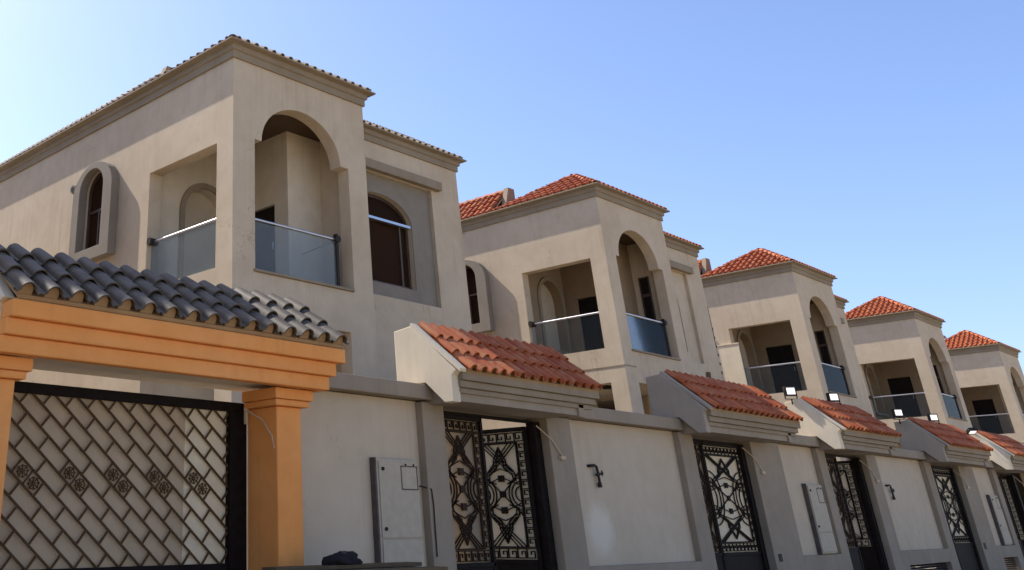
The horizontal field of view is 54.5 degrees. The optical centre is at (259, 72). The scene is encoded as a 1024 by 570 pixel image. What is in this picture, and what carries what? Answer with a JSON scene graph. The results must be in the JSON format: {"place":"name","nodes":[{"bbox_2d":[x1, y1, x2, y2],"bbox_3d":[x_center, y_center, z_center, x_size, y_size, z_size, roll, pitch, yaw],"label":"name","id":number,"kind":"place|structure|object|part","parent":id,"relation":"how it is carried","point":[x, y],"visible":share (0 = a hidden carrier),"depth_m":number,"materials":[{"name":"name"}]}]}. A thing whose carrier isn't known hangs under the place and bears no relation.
{"place":"outdoors","nodes":[
{"label":"outdoors","id":0,"kind":"place"},
{"bbox_2d":[321,551,362,564],"bbox_3d":[0.856,5.129,9.951,0.534,0.128,0.290,21,-33,-36],"label":"cloth bundle","id":1,"kind":"object","parent":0,"point":[344,558],"visible":1,"depth_m":9.84,"materials":[{"name":"black fabric"}]},
{"bbox_2d":[0,0,1023,374],"label":"sky","id":2,"kind":"structure","parent":0,"point":[876,146],"materials":[{"name":"blue"}]},
{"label":"pavement","id":3,"kind":"structure","parent":0,"visible":0},
{"bbox_2d":[262,562,447,569],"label":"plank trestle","id":4,"kind":"object","parent":3,"relation":"on","point":[394,566],"visible":0.98,"depth_m":9.96,"materials":[{"name":"brown wood"}]},
{"bbox_2d":[300,372,456,569],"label":"boundary wall","id":5,"kind":"structure","parent":3,"relation":"on","point":[351,424],"depth_m":11.80,"materials":[{"name":"paint"}]},
{"bbox_2d":[369,457,424,566],"bbox_3d":[1.729,5.532,11.740,0.828,1.330,0.116,21,-33,-36],"label":"meter cabinet","id":6,"kind":"object","parent":5,"relation":"on","point":[397,520],"visible":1,"depth_m":11.70,"materials":[{"name":"grey metal"}]},
{"bbox_3d":[1.772,5.354,11.807,0.745,0.870,0.032,21,-33,-36],"label":"cabinet door","id":7,"kind":"part","parent":6,"relation":"part of","materials":[{"name":"grey paint"}]},
{"bbox_3d":[1.770,5.923,11.537,0.745,0.350,0.014,21,-33,-36],"label":"lower door","id":8,"kind":"part","parent":6,"relation":"part of","materials":[{"name":"grey paint"}]},
{"bbox_2d":[419,485,437,556],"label":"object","id":9,"kind":"object","parent":5,"relation":"attached to","point":[434,519],"depth_m":12.03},
{"bbox_2d":[394,321,602,419],"bbox_3d":[3.600,4.383,13.803,3.486,1.162,1.173,21,-33,-36],"label":"gate canopy","id":10,"kind":"object","parent":5,"relation":"attached to","point":[461,370],"visible":0.99,"depth_m":13.20,"materials":[{"name":"red paint"}]},
{"bbox_2d":[531,407,717,569],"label":"boundary wall","id":11,"kind":"structure","parent":3,"relation":"on","point":[643,507],"depth_m":15.30,"materials":[{"name":"paint"}]},
{"bbox_2d":[587,464,603,487],"bbox_3d":[5.319,6.366,14.862,0.348,0.342,0.072,18,-32,-33],"label":"water tap","id":12,"kind":"object","parent":11,"relation":"attached to","point":[598,474],"visible":1,"depth_m":14.85,"materials":[{"name":"black metal"}]},
{"bbox_2d":[646,369,802,442],"bbox_3d":[9.070,6.453,18.129,3.975,1.162,1.173,21,-33,-36],"label":"gate canopy","id":13,"kind":"object","parent":11,"relation":"attached to","point":[706,408],"visible":1,"depth_m":17.36,"materials":[{"name":"red paint"}]},
{"bbox_2d":[738,435,853,569],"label":"boundary wall","id":14,"kind":"structure","parent":3,"relation":"on","point":[789,469],"depth_m":18.92,"materials":[{"name":"paint"}]},
{"bbox_2d":[692,438,769,569],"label":"iron gate","id":15,"kind":"structure","parent":14,"relation":"attached to","point":[733,519],"depth_m":17.57,"materials":[{"name":"brown metal"}]},
{"bbox_2d":[801,483,837,554],"bbox_3d":[11.692,9.304,19.619,0.828,1.330,0.116,21,-33,-36],"label":"meter cabinet","id":16,"kind":"object","parent":14,"relation":"on","point":[822,530],"visible":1,"depth_m":19.53,"materials":[{"name":"grey metal"}]},
{"bbox_3d":[11.734,9.125,19.687,0.745,0.870,0.032,21,-33,-36],"label":"cabinet door","id":17,"kind":"part","parent":16,"relation":"part of","materials":[{"name":"grey paint"}]},
{"bbox_3d":[11.733,9.694,19.417,0.745,0.350,0.014,21,-33,-36],"label":"lower door","id":18,"kind":"part","parent":16,"relation":"part of","materials":[{"name":"grey paint"}]},
{"bbox_2d":[785,396,901,455],"bbox_3d":[13.524,8.139,21.652,3.483,1.162,1.174,21,-33,-36],"label":"gate canopy","id":19,"kind":"object","parent":14,"relation":"attached to","point":[841,429],"visible":1,"depth_m":20.92,"materials":[{"name":"white paint"}]},
{"bbox_2d":[782,386,797,404],"bbox_3d":[11.928,7.252,21.130,0.274,0.380,0.106,-1,-26,1],"label":"floodlight","id":20,"kind":"object","parent":19,"relation":"attached to","point":[789,390],"visible":1,"depth_m":21.12,"materials":[{"name":"white"}]},
{"bbox_2d":[826,393,840,404],"bbox_3d":[13.614,7.790,22.305,0.274,0.380,0.106,-1,-26,1],"label":"floodlight","id":21,"kind":"object","parent":19,"relation":"attached to","point":[832,397],"visible":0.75,"depth_m":22.30,"materials":[{"name":"white"}]},
{"bbox_2d":[849,448,960,569],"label":"boundary wall","id":22,"kind":"structure","parent":3,"relation":"on","point":[912,523],"depth_m":23.16,"materials":[{"name":"paint"}]},
{"bbox_2d":[885,484,895,499],"bbox_3d":[15.244,10.123,22.712,0.348,0.342,0.072,18,-32,-33],"label":"water tap","id":23,"kind":"object","parent":22,"relation":"attached to","point":[892,491],"visible":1,"depth_m":22.70,"materials":[{"name":"black metal"}]},
{"bbox_2d":[894,417,992,466],"bbox_3d":[18.994,10.210,25.978,3.971,1.162,1.174,21,-33,-36],"label":"gate canopy","id":24,"kind":"object","parent":22,"relation":"attached to","point":[940,444],"visible":0.99,"depth_m":25.11,"materials":[{"name":"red paint"}]},
{"bbox_2d":[891,409,904,423],"bbox_3d":[17.154,9.230,25.263,0.274,0.380,0.106,-1,-26,1],"label":"floodlight","id":25,"kind":"object","parent":24,"relation":"attached to","point":[897,412],"visible":1,"depth_m":25.25,"materials":[{"name":"white"}]},
{"bbox_2d":[927,414,939,423],"bbox_3d":[19.088,9.863,26.634,0.274,0.380,0.106,-1,-26,1],"label":"floodlight","id":26,"kind":"object","parent":24,"relation":"attached to","point":[933,417],"visible":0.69,"depth_m":26.63,"materials":[{"name":"white"}]},
{"bbox_2d":[944,461,1023,569],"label":"boundary wall","id":27,"kind":"structure","parent":3,"relation":"on","point":[982,482],"depth_m":26.62,"materials":[{"name":"paint"}]},
{"bbox_2d":[931,465,983,569],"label":"iron gate","id":28,"kind":"structure","parent":27,"relation":"attached to","point":[965,546],"depth_m":25.45,"materials":[{"name":"brown metal"}]},
{"bbox_2d":[970,430,1023,472],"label":"gate canopy","id":29,"kind":"object","parent":27,"relation":"attached to","point":[1007,454],"visible":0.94,"depth_m":28.53,"materials":[{"name":"white paint"}]},
{"bbox_2d":[966,428,977,434],"bbox_3d":[21.792,11.032,28.842,0.274,0.106,0.380,-1,-53,1],"label":"floodlight","id":30,"kind":"object","parent":29,"relation":"attached to","point":[969,431],"visible":0.9,"depth_m":28.74,"materials":[{"name":"white"}]},
{"bbox_2d":[986,495,1011,545],"bbox_3d":[21.602,13.055,27.457,0.828,1.330,0.116,21,-33,-36],"label":"meter cabinet","id":31,"kind":"object","parent":27,"relation":"on","point":[999,520],"visible":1,"depth_m":27.35,"materials":[{"name":"grey metal"}]},
{"bbox_3d":[21.645,12.876,27.525,0.745,0.870,0.032,21,-33,-36],"label":"cabinet door","id":32,"kind":"part","parent":31,"relation":"part of","materials":[{"name":"grey paint"}]},
{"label":"lower door","id":33,"kind":"part","parent":31,"relation":"part of","materials":[{"name":"grey paint"}]},
{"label":"yard","id":34,"kind":"structure","parent":0,"visible":0},
{"bbox_2d":[0,34,471,569],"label":"villa","id":35,"kind":"object","parent":34,"relation":"on","point":[232,160],"visible":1,"depth_m":20.04,"materials":[{"name":"paint"}]},
{"bbox_2d":[68,161,118,261],"bbox_3d":[-3.599,3.058,20.693,0.301,2.220,1.600,21,-33,-36],"label":"side window","id":36,"kind":"structure","parent":35,"relation":"in","point":[104,247],"depth_m":20.57,"materials":[{"name":"paint"}]},
{"bbox_2d":[177,183,215,278],"bbox_3d":[-1.238,3.520,20.295,1.480,2.290,0.380,21,-33,-36],"label":"arched window","id":37,"kind":"structure","parent":35,"relation":"in","point":[196,247],"depth_m":20.41,"materials":[{"name":"paint"}]},
{"bbox_2d":[255,206,274,271],"bbox_3d":[0.046,3.865,19.927,0.090,1.970,0.960,21,-33,-36],"label":"balcony door","id":38,"kind":"structure","parent":35,"relation":"in","point":[264,233],"depth_m":19.99,"materials":[{"name":"black glass"}]},
{"bbox_2d":[367,194,411,289],"bbox_3d":[2.722,3.863,21.892,2.278,2.131,0.240,21,-33,-36],"label":"front window","id":39,"kind":"structure","parent":35,"relation":"in","point":[388,260],"depth_m":22.15,"materials":[{"name":"brown metal"}]},
{"bbox_2d":[443,411,565,569],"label":"iron gate","id":40,"kind":"structure","parent":34,"relation":"on","point":[501,512],"depth_m":13.77,"materials":[{"name":"brown metal"}]},
{"bbox_2d":[459,173,722,429],"bbox_3d":[8.467,10.613,31.350,9.070,11.510,13.225,21,-33,-36],"label":"villa","id":41,"kind":"object","parent":34,"relation":"on","point":[598,281],"visible":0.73,"depth_m":27.59,"materials":[{"name":"paint"}]},
{"bbox_2d":[465,260,494,332],"bbox_3d":[6.326,6.815,28.542,0.301,2.220,1.600,21,-33,-36],"label":"side window","id":42,"kind":"structure","parent":41,"relation":"in","point":[486,324],"depth_m":27.97,"materials":[{"name":"paint"}]},
{"bbox_2d":[537,277,571,353],"bbox_3d":[8.687,7.277,28.145,1.480,2.290,0.380,21,-33,-36],"label":"arched window","id":43,"kind":"structure","parent":41,"relation":"in","point":[545,302],"depth_m":28.29,"materials":[{"name":"paint"}]},
{"bbox_2d":[578,297,604,350],"bbox_3d":[9.990,7.629,27.792,0.040,1.970,0.960,21,-33,-36],"label":"balcony door","id":44,"kind":"structure","parent":41,"relation":"in","point":[591,324],"depth_m":27.98,"materials":[{"name":"black glass"}]},
{"bbox_2d":[638,276,656,322],"bbox_3d":[11.468,7.016,27.686,0.028,2.000,0.320,21,-33,-36],"label":"slot window","id":45,"kind":"structure","parent":41,"relation":"in","point":[644,284],"depth_m":27.84,"materials":[{"name":"black glass"}]},
{"bbox_2d":[697,248,915,569],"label":"villa","id":46,"kind":"object","parent":34,"relation":"on","point":[778,321],"visible":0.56,"depth_m":35.26,"materials":[{"name":"paint"}]},
{"bbox_2d":[737,330,766,392],"bbox_3d":[18.612,11.034,35.995,1.480,2.290,0.380,21,-33,-36],"label":"arched window","id":47,"kind":"structure","parent":46,"relation":"in","point":[742,349],"depth_m":36.22,"materials":[{"name":"paint"}]},
{"bbox_2d":[766,345,802,392],"bbox_3d":[19.896,11.379,35.626,0.090,1.970,0.960,21,-33,-36],"label":"balcony door","id":48,"kind":"structure","parent":46,"relation":"in","point":[783,375],"depth_m":35.72,"materials":[{"name":"black glass"}]},
{"bbox_2d":[814,330,832,366],"bbox_3d":[21.393,10.773,35.536,0.028,2.000,0.320,21,-33,-36],"label":"slot window","id":49,"kind":"structure","parent":46,"relation":"in","point":[820,336],"depth_m":35.70,"materials":[{"name":"black glass"}]},
{"bbox_2d":[824,453,888,569],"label":"iron gate","id":50,"kind":"structure","parent":34,"relation":"on","point":[859,521],"depth_m":21.54,"materials":[{"name":"brown metal"}]},
{"bbox_2d":[845,296,972,564],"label":"villa","id":51,"kind":"object","parent":34,"relation":"on","point":[904,359],"visible":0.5,"depth_m":43.01,"materials":[{"name":"paint"}]},
{"bbox_2d":[864,364,888,416],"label":"arched window","id":52,"kind":"structure","parent":51,"relation":"in","point":[867,365],"depth_m":43.82,"materials":[{"name":"paint"}]},
{"bbox_2d":[887,377,921,417],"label":"balcony door","id":53,"kind":"structure","parent":51,"relation":"in","point":[908,404],"depth_m":43.54,"materials":[{"name":"black glass"}]},
{"bbox_2d":[933,365,944,393],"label":"slot window","id":54,"kind":"structure","parent":51,"relation":"in","point":[934,366],"depth_m":43.48,"materials":[{"name":"black glass"}]},
{"bbox_2d":[945,330,1023,505],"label":"villa","id":55,"kind":"object","parent":34,"relation":"on","point":[989,374],"visible":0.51,"depth_m":50.84,"materials":[{"name":"paint"}]},
{"bbox_2d":[972,399,1003,433],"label":"balcony door","id":56,"kind":"structure","parent":55,"relation":"in","point":[991,424],"depth_m":51.39,"materials":[{"name":"black glass"}]},
{"bbox_2d":[996,472,1023,556],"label":"iron gate","id":57,"kind":"structure","parent":34,"relation":"on","point":[1012,496],"depth_m":29.64,"materials":[{"name":"brown metal"}]},
{"label":"ground","id":58,"kind":"structure","parent":0,"visible":0},
{"bbox_2d":[0,243,348,569],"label":"orange gateway","id":59,"kind":"object","parent":58,"relation":"on","point":[274,359],"visible":1,"depth_m":9.88,"materials":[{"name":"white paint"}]},
{"bbox_2d":[0,381,274,569],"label":"lattice gate","id":60,"kind":"structure","parent":59,"relation":"attached to","point":[96,479],"depth_m":9.56,"materials":[{"name":"brown metal"}]}
]}

